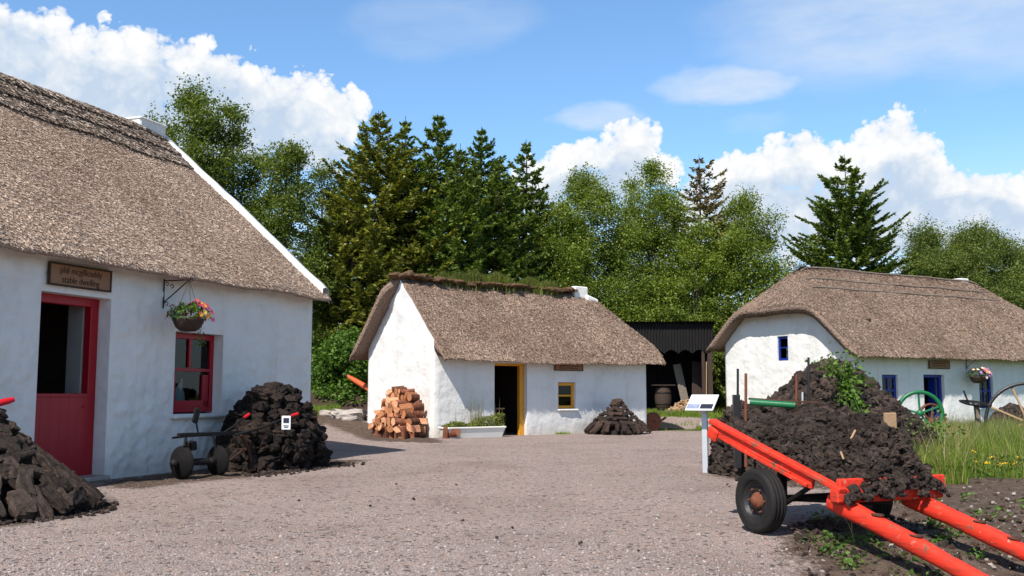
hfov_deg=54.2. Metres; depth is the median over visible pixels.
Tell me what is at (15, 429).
turf sod
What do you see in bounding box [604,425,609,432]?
turf sod
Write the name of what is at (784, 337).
window
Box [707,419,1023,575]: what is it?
turf cart
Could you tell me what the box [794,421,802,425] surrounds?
turf lump
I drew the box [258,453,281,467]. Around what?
turf lump
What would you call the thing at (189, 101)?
leafy tree
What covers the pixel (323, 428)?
turf lump
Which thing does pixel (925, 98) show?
sky
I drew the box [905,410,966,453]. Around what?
leafy plant
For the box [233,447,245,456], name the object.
turf lump
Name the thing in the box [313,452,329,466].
turf lump
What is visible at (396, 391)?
log
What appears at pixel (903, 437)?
turf lump
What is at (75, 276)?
name board
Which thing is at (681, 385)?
wooden plank
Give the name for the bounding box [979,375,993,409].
window
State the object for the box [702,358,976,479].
turf heap
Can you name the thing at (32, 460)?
turf sod
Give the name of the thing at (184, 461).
horse plough
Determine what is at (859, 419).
turf lump
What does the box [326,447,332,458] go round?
turf lump
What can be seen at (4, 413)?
turf sod
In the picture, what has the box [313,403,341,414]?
bank grass
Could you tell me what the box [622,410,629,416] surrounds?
turf sod
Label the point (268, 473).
turf crumbs
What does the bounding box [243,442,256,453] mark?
turf lump
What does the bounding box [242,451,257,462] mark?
turf lump
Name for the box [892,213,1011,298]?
sallow tree
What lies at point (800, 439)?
turf lump
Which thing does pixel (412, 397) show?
log
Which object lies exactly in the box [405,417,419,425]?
log
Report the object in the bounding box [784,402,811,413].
bog wood
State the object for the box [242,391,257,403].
turf lump
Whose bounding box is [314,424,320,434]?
turf lump
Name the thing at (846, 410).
turf lump
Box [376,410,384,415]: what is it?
log
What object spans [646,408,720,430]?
yard grass
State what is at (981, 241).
sallow tree
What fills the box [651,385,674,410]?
barrel
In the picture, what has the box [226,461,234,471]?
turf lump
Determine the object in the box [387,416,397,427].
log
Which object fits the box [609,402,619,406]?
turf sod
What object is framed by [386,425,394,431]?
log
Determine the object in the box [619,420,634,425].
turf sod
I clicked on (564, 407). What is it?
window
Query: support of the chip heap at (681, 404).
on the ground at (675, 452)
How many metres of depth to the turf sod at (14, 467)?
9.77 m
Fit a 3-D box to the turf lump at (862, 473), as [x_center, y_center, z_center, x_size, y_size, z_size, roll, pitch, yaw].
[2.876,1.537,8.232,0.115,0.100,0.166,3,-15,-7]
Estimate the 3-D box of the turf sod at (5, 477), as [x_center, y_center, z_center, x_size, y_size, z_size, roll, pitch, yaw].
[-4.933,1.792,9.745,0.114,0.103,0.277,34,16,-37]
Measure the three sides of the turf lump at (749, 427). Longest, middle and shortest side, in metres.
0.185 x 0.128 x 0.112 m
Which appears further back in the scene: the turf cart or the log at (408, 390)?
the log at (408, 390)
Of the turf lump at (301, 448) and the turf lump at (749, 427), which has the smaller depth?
the turf lump at (749, 427)
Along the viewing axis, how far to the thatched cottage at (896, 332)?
36.57 m
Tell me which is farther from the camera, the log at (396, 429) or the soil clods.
the log at (396, 429)
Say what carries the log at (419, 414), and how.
on the log at (423, 420)
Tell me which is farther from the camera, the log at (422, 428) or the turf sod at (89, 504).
the log at (422, 428)
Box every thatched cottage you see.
[0,72,329,482]
[349,268,665,437]
[706,261,1023,422]
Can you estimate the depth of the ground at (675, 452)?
9.85 m
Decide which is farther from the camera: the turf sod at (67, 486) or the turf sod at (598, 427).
the turf sod at (598, 427)
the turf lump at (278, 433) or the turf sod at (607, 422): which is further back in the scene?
the turf sod at (607, 422)
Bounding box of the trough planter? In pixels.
[438,395,505,437]
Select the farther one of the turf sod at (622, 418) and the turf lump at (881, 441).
the turf sod at (622, 418)
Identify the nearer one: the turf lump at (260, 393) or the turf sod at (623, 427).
the turf lump at (260, 393)
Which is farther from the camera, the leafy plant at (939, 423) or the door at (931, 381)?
the door at (931, 381)
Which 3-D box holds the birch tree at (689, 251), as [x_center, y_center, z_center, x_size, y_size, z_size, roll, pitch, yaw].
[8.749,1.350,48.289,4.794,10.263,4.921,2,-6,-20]
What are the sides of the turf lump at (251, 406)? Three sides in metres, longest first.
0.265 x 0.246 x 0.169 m
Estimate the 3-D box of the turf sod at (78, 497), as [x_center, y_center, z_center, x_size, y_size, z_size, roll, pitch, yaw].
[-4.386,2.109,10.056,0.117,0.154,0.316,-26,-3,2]
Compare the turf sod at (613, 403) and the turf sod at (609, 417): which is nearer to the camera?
the turf sod at (609, 417)
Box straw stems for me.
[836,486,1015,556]
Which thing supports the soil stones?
on the ground at (675, 452)
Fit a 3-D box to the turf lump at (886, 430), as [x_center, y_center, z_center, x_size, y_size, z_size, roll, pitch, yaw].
[3.209,1.239,8.662,0.150,0.112,0.093,7,-4,40]
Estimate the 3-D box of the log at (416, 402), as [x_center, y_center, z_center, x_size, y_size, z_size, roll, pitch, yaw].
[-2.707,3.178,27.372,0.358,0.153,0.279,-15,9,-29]
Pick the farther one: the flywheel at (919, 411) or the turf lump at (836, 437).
the flywheel at (919, 411)
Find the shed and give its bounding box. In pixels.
[625,321,715,412]
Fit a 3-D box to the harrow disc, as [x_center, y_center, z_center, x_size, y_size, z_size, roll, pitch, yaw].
[11.500,3.208,24.798,0.767,1.339,0.758,0,-6,0]
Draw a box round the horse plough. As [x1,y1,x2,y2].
[169,408,298,479]
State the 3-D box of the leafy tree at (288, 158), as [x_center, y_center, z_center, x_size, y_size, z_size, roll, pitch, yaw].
[-8.887,-0.350,38.479,5.060,11.594,3.938,-2,-6,21]
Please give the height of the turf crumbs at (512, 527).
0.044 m
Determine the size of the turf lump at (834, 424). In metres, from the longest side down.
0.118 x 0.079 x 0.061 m
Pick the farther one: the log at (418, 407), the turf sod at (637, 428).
the turf sod at (637, 428)
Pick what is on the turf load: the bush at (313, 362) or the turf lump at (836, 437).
the turf lump at (836, 437)
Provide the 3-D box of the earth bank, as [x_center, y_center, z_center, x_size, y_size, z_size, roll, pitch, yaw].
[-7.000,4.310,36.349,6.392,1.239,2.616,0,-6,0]
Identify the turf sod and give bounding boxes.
[0,408,7,418]
[0,423,12,435]
[0,433,22,454]
[0,445,36,463]
[0,456,19,481]
[0,463,10,474]
[0,474,1,498]
[0,500,6,519]
[1,472,9,484]
[3,419,20,435]
[3,487,36,521]
[6,444,20,462]
[7,477,16,489]
[15,467,35,495]
[16,432,30,444]
[20,463,43,478]
[21,443,40,466]
[28,442,43,452]
[31,485,53,518]
[35,452,59,477]
[36,452,58,472]
[37,480,50,491]
[38,471,64,489]
[41,484,70,513]
[55,466,83,489]
[55,473,73,493]
[55,487,73,511]
[62,463,82,481]
[68,490,88,506]
[71,487,95,510]
[80,482,101,501]
[82,478,104,498]
[82,482,103,508]
[586,422,594,433]
[590,422,599,433]
[593,423,602,432]
[598,415,613,420]
[601,424,607,433]
[602,419,612,426]
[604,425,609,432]
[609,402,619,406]
[611,398,622,402]
[611,405,621,411]
[611,411,622,416]
[615,424,618,432]
[616,416,626,420]
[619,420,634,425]
[621,424,625,432]
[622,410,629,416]
[623,421,631,434]
[627,415,634,420]
[630,423,636,433]
[634,422,640,434]
[638,424,645,431]
[641,423,648,432]
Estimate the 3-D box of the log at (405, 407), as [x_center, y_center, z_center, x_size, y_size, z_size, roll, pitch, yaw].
[-2.874,3.292,27.080,0.358,0.285,0.179,-3,-47,-24]
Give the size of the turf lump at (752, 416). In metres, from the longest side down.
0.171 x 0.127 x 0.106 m
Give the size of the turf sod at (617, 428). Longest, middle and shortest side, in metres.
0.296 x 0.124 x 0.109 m
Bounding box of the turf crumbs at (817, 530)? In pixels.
[726,474,948,575]
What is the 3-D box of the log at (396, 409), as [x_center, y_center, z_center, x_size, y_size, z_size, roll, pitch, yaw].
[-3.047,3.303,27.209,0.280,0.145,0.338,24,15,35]
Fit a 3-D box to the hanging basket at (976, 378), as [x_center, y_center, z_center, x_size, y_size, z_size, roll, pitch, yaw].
[16.703,3.065,35.816,0.879,1.016,0.859,-3,-7,26]
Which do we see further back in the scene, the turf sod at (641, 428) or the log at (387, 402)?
the turf sod at (641, 428)
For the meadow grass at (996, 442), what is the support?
on the ground at (675, 452)
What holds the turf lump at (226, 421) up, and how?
on the turf lump
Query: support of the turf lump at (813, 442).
on the turf load
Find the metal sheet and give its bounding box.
[692,361,701,394]
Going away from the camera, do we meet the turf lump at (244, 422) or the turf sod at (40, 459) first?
the turf sod at (40, 459)
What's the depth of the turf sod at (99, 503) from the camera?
10.38 m
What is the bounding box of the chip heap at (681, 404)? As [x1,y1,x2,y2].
[668,399,688,410]
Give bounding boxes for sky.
[0,0,1023,323]
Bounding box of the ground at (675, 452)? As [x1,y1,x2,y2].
[0,409,1023,575]
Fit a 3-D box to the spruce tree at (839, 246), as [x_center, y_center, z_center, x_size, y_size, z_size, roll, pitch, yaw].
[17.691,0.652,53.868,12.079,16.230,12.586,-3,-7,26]
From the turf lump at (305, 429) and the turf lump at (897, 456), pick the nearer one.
the turf lump at (897, 456)
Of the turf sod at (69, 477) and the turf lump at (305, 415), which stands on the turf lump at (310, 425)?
the turf lump at (305, 415)
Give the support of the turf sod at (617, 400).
on the turf sod
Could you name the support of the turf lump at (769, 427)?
on the turf load
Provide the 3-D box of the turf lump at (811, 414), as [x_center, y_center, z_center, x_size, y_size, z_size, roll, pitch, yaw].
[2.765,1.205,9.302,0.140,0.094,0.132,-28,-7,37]
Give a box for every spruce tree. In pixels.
[289,110,461,389]
[306,175,400,350]
[331,116,442,328]
[347,114,514,331]
[408,143,515,276]
[449,126,551,283]
[462,157,550,283]
[496,141,563,285]
[652,157,762,304]
[780,155,928,275]
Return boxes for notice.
[282,411,293,429]
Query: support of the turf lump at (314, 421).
on the turf heap at (279, 464)
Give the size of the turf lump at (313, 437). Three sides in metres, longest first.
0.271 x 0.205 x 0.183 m
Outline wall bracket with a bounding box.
[163,277,192,308]
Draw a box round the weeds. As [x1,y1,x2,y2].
[794,447,1023,575]
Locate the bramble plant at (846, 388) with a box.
[804,341,874,412]
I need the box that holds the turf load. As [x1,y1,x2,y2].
[713,412,952,505]
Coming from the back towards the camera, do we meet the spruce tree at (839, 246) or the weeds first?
the spruce tree at (839, 246)
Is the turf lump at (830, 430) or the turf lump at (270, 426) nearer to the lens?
the turf lump at (830, 430)
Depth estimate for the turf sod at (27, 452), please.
10.04 m
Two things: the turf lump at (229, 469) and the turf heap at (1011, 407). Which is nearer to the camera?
the turf lump at (229, 469)
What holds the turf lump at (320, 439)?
on the turf lump
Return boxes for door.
[34,393,88,475]
[927,378,936,418]
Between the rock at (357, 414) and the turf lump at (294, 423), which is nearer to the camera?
the turf lump at (294, 423)
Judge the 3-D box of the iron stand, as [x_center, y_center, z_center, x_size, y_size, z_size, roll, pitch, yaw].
[3.621,1.751,13.944,1.254,1.571,0.664,-3,-7,27]
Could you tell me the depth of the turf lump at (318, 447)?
16.18 m
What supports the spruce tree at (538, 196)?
on the ground at (675, 452)
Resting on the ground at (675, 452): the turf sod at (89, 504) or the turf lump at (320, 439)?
the turf sod at (89, 504)
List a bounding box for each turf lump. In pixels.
[215,436,224,444]
[221,414,229,429]
[224,443,236,455]
[226,421,236,430]
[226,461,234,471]
[228,410,231,420]
[228,437,233,443]
[229,452,244,463]
[230,408,241,421]
[230,463,242,471]
[232,435,248,447]
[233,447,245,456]
[234,418,252,427]
[237,410,251,418]
[238,424,249,438]
[241,462,256,470]
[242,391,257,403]
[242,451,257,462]
[243,403,257,412]
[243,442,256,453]
[245,453,257,466]
[247,431,257,437]
[247,437,257,443]
[248,419,266,431]
[251,384,262,390]
[251,411,265,422]
[253,389,269,399]
[254,401,269,412]
[255,428,273,443]
[255,457,265,471]
[256,443,269,453]
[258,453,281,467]
[260,438,269,446]
[262,462,276,470]
[263,383,277,391]
[263,422,273,429]
[264,381,283,388]
[264,389,283,398]
[266,408,279,422]
[268,390,282,403]
[268,441,280,454]
[269,402,280,410]
[272,429,284,437]
[272,436,282,444]
[273,421,281,429]
[276,444,292,454]
[278,408,291,419]
[278,451,287,462]
[279,384,288,394]
[280,459,291,469]
[282,394,297,405]
[282,403,293,411]
[282,437,293,445]
[285,388,298,395]
[285,428,295,437]
[288,463,298,469]
[289,408,300,419]
[289,449,303,463]
[291,419,297,427]
[291,439,307,454]
[293,393,302,402]
[293,404,304,412]
[293,432,310,443]
[295,426,310,434]
[296,419,306,427]
[298,401,313,411]
[298,412,310,419]
[299,460,310,468]
[304,443,312,453]
[306,410,317,418]
[306,419,316,431]
[308,432,316,444]
[309,418,317,423]
[313,442,324,452]
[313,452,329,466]
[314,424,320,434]
[314,436,325,443]
[317,431,327,439]
[319,425,326,431]
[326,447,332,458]
[717,417,726,423]
[743,422,762,431]
[746,413,758,420]
[754,429,764,441]
[758,414,769,420]
[765,421,774,431]
[766,411,776,416]
[767,433,778,441]
[771,423,783,433]
[771,440,784,449]
[772,414,780,419]
[779,415,790,423]
[786,418,797,422]
[793,436,803,442]
[793,444,807,454]
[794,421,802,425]
[801,412,816,418]
[810,440,818,446]
[811,425,822,432]
[814,452,824,458]
[814,460,826,470]
[815,415,829,424]
[817,408,828,413]
[826,414,834,421]
[826,427,834,435]
[826,450,836,459]
[827,421,837,427]
[832,434,842,440]
[834,415,849,423]
[834,438,850,448]
[840,405,854,414]
[843,422,853,428]
[847,483,860,493]
[849,414,853,421]
[849,437,862,449]
[852,412,870,427]
[853,469,869,479]
[854,451,865,456]
[856,456,869,468]
[866,414,880,424]
[868,470,879,483]
[873,425,892,436]
[875,436,886,446]
[888,451,903,463]
[894,434,907,441]
[894,471,911,490]
[895,442,907,450]
[902,455,915,467]
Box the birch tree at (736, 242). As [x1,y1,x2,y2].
[680,181,805,338]
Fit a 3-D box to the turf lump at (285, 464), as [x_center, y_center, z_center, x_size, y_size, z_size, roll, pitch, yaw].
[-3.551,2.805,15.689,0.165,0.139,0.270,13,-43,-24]
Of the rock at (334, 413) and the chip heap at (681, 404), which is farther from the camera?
the chip heap at (681, 404)
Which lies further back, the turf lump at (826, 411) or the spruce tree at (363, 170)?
the spruce tree at (363, 170)
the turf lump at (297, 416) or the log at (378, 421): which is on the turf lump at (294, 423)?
the turf lump at (297, 416)
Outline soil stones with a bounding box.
[797,486,1023,575]
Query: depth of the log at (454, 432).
26.56 m
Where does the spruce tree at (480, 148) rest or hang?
on the ground at (675, 452)
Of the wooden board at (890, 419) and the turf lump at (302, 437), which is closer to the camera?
the wooden board at (890, 419)
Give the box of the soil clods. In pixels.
[792,481,1023,575]
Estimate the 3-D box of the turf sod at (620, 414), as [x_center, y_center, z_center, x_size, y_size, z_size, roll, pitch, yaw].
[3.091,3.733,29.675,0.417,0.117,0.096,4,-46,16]
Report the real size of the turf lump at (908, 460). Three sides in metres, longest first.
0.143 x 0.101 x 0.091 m
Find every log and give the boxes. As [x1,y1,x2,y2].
[375,418,381,425]
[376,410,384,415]
[378,423,384,430]
[385,397,397,406]
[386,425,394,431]
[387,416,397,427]
[389,432,393,438]
[391,418,405,425]
[392,400,406,406]
[393,406,399,412]
[393,426,408,432]
[394,387,406,396]
[399,403,412,414]
[401,410,415,418]
[401,426,405,438]
[402,388,414,394]
[404,391,416,402]
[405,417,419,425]
[406,423,420,431]
[407,394,419,400]
[408,400,420,405]
[408,426,413,437]
[411,411,423,417]
[412,403,423,410]
[414,431,425,436]
[419,417,427,424]
[420,425,425,432]
[442,427,448,438]
[449,429,460,436]
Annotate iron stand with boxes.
[732,357,817,467]
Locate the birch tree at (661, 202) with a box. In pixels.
[596,155,720,320]
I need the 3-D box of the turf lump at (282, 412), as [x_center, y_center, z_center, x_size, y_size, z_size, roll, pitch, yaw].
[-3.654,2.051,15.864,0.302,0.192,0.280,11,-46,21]
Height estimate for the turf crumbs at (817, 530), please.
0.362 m
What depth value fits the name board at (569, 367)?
29.94 m
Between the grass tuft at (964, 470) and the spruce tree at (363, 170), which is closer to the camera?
the grass tuft at (964, 470)
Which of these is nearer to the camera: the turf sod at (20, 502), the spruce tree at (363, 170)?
the turf sod at (20, 502)
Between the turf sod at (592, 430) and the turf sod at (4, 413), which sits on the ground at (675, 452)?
the turf sod at (592, 430)
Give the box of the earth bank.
[310,390,367,409]
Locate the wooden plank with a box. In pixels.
[673,364,688,399]
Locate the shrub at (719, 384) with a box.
[712,352,725,413]
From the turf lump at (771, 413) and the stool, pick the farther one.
the stool
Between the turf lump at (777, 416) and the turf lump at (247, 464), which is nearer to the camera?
the turf lump at (777, 416)
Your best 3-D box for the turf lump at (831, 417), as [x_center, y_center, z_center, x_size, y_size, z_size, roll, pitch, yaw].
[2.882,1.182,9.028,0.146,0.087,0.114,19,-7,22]
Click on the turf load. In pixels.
(882, 464)
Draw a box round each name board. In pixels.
[47,261,112,292]
[554,364,582,370]
[928,360,949,368]
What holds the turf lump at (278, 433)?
on the turf lump at (276, 439)
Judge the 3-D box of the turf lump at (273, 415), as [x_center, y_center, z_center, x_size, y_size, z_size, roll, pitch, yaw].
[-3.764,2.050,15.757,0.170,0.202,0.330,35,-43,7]
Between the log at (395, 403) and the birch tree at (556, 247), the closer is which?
the log at (395, 403)
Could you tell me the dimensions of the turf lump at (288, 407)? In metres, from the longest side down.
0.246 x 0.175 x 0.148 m
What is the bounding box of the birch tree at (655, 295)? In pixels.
[617,267,694,321]
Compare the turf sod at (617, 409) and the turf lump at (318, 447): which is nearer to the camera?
the turf lump at (318, 447)
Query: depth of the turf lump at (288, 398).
16.12 m
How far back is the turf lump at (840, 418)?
8.89 m
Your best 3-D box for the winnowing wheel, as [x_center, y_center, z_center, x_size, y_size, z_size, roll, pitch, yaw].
[4.644,4.317,32.395,0.825,0.600,0.528,0,-6,-4]
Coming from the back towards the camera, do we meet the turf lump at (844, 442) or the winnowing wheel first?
the winnowing wheel
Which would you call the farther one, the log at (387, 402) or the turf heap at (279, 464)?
the log at (387, 402)
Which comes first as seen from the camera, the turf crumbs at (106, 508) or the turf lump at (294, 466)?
the turf crumbs at (106, 508)
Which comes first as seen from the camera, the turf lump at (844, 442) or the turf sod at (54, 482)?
the turf lump at (844, 442)
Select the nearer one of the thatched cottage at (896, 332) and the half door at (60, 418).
the half door at (60, 418)
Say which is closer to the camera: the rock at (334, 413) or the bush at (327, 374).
the rock at (334, 413)
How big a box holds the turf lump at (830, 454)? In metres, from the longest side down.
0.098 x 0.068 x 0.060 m
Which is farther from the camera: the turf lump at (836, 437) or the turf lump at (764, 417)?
the turf lump at (764, 417)
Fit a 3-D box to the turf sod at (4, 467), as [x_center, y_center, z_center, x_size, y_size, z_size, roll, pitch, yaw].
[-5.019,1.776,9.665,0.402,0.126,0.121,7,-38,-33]
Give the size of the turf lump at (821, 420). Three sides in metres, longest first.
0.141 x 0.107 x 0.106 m
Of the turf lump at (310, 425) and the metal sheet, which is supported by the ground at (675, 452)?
the metal sheet
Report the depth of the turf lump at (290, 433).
15.68 m
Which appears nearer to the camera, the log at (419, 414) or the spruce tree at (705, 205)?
the log at (419, 414)
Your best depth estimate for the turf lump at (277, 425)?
15.65 m
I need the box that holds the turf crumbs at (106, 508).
[0,499,118,525]
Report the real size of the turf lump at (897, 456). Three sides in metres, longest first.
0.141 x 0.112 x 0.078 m
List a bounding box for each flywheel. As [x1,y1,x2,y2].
[900,390,944,428]
[921,403,945,423]
[984,382,1023,427]
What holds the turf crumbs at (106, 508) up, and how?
on the ground at (675, 452)
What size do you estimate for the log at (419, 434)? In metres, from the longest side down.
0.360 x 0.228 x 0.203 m
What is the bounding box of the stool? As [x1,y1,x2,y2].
[494,408,505,434]
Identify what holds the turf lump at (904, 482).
on the turf load
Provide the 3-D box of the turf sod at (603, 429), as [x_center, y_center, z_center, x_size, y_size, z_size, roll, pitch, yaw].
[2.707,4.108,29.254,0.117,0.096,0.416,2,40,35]
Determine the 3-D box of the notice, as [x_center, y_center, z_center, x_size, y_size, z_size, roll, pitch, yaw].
[-3.419,2.027,15.317,0.197,0.280,0.076,5,-8,-39]
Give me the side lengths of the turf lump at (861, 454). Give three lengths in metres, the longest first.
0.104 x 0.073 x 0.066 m
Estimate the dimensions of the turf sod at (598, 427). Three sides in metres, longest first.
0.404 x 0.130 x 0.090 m
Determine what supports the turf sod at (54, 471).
on the turf sod at (40, 459)
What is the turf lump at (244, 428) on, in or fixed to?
on the turf lump at (253, 440)
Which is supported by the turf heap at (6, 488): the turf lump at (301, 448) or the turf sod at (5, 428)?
the turf sod at (5, 428)
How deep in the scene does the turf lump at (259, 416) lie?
15.61 m
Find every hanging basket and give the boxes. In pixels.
[165,280,214,345]
[965,361,991,387]
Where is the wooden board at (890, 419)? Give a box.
[883,413,896,427]
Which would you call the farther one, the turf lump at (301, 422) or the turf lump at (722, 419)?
the turf lump at (301, 422)
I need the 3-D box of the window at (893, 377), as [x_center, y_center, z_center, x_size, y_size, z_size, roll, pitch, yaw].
[12.836,3.530,34.280,0.800,1.100,0.145,3,-7,-30]
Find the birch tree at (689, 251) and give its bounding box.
[650,212,747,351]
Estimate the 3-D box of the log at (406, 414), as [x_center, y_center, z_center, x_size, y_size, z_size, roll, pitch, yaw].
[-2.789,3.445,26.998,0.340,0.244,0.248,19,-6,-35]
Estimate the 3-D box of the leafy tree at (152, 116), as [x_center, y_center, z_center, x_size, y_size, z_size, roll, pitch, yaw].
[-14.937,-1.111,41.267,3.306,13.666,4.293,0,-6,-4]
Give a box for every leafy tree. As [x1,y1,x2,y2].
[144,101,172,123]
[156,72,258,207]
[202,96,278,237]
[246,134,343,343]
[287,158,355,341]
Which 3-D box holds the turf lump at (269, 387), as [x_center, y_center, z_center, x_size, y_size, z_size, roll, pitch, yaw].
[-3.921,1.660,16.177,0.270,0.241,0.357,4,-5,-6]
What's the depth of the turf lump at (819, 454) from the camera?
8.49 m
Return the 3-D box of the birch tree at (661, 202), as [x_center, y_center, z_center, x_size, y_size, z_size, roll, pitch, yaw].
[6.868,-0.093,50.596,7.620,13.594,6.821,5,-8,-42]
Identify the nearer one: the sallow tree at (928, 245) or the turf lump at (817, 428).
the turf lump at (817, 428)
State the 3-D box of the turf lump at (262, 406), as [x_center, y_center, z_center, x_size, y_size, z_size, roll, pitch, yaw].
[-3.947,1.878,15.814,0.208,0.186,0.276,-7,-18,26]
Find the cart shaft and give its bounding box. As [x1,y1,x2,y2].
[343,374,367,390]
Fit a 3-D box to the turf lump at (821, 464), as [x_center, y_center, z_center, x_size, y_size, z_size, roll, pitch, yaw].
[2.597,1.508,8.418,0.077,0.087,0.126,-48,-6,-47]
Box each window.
[170,333,227,418]
[557,383,578,410]
[778,336,787,360]
[882,375,896,399]
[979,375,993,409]
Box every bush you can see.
[311,325,367,404]
[311,335,341,379]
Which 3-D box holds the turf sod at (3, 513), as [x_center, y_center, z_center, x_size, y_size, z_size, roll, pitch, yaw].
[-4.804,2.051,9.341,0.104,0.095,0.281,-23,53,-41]
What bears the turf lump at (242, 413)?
on the turf lump at (244, 422)
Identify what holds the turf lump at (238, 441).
on the turf lump at (237, 450)
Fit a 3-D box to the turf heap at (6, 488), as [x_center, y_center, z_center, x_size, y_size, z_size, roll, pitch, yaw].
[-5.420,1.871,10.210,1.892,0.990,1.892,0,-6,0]
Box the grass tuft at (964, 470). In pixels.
[908,428,985,484]
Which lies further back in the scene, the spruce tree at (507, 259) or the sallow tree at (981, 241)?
the sallow tree at (981, 241)
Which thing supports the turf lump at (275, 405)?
on the turf lump at (273, 415)
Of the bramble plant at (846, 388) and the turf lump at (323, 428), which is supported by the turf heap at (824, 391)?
the bramble plant at (846, 388)
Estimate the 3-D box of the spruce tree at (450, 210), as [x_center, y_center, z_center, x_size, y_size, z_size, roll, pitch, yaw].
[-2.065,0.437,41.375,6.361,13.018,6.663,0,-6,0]
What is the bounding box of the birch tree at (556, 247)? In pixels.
[522,195,614,305]
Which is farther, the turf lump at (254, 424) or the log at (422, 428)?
the log at (422, 428)
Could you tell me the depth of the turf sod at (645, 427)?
29.68 m
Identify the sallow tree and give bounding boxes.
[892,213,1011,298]
[927,213,1023,309]
[993,234,1023,293]
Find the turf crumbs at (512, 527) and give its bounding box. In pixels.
[297,461,639,551]
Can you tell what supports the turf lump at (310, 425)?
on the turf lump at (313, 437)
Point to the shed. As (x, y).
(684, 344)
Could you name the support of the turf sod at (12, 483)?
on the turf sod at (25, 480)
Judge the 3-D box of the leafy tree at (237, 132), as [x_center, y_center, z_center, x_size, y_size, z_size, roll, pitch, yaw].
[-11.051,-1.123,39.200,5.202,13.269,5.155,4,-7,-31]
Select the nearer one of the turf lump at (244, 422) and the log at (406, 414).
the turf lump at (244, 422)
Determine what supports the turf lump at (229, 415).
on the turf lump at (230, 424)
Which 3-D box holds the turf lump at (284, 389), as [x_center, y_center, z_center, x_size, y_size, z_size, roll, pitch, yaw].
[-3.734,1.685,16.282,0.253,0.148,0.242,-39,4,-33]
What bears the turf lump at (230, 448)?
on the turf lump at (239, 459)
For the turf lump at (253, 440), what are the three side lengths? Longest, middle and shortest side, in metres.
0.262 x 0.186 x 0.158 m
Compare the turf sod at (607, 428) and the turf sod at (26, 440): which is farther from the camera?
the turf sod at (607, 428)
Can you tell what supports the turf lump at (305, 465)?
on the ground at (675, 452)
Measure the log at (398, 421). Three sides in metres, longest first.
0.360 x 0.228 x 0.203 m
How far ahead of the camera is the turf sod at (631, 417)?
29.62 m
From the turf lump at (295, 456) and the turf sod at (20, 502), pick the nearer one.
the turf sod at (20, 502)
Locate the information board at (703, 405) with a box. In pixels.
[685,395,718,472]
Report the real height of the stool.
0.782 m
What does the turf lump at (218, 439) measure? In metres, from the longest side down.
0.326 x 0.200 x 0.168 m
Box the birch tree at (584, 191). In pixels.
[530,161,670,321]
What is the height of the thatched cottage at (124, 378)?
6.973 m
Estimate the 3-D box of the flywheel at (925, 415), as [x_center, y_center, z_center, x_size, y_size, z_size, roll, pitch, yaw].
[10.969,3.490,26.178,0.948,0.948,0.096,2,-6,-20]
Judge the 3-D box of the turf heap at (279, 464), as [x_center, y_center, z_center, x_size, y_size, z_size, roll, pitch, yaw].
[-3.887,2.352,16.386,1.359,1.340,1.714,0,-6,0]
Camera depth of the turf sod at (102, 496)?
10.65 m
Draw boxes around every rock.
[319,410,331,415]
[331,409,342,418]
[337,409,367,420]
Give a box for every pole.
[0,397,14,405]
[706,362,706,394]
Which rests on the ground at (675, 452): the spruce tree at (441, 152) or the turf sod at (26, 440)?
the spruce tree at (441, 152)
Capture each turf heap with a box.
[0,463,78,519]
[254,402,312,470]
[594,408,642,434]
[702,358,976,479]
[988,402,1023,424]
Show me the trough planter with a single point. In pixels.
(478, 426)
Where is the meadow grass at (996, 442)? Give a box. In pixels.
[920,414,1023,478]
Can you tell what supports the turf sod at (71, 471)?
on the turf sod at (102, 496)
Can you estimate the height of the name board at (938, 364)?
0.284 m
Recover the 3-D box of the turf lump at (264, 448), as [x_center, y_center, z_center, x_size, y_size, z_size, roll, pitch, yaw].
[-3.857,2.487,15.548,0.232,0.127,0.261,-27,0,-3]
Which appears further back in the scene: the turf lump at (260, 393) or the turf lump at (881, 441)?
the turf lump at (260, 393)
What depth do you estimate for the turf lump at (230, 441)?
15.58 m
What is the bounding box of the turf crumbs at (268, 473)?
[239,461,364,476]
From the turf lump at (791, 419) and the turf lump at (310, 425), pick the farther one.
the turf lump at (310, 425)
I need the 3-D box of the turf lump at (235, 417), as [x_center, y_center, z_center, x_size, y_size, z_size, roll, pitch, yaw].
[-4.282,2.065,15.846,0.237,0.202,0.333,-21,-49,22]
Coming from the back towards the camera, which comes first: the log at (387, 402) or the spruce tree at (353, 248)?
the spruce tree at (353, 248)
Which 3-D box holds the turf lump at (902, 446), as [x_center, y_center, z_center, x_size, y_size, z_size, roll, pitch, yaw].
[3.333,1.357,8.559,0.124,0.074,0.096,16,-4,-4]
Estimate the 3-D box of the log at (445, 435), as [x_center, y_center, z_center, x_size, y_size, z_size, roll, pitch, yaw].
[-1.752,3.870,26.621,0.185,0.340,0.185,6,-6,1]
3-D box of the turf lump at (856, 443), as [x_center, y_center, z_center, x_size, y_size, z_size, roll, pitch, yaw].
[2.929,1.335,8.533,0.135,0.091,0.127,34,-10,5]
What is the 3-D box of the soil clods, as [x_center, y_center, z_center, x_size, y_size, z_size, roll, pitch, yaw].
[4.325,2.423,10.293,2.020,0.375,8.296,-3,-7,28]
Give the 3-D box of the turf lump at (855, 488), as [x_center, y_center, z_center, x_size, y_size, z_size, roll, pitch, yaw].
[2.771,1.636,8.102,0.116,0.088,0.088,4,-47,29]
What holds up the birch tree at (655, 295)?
on the ground at (675, 452)

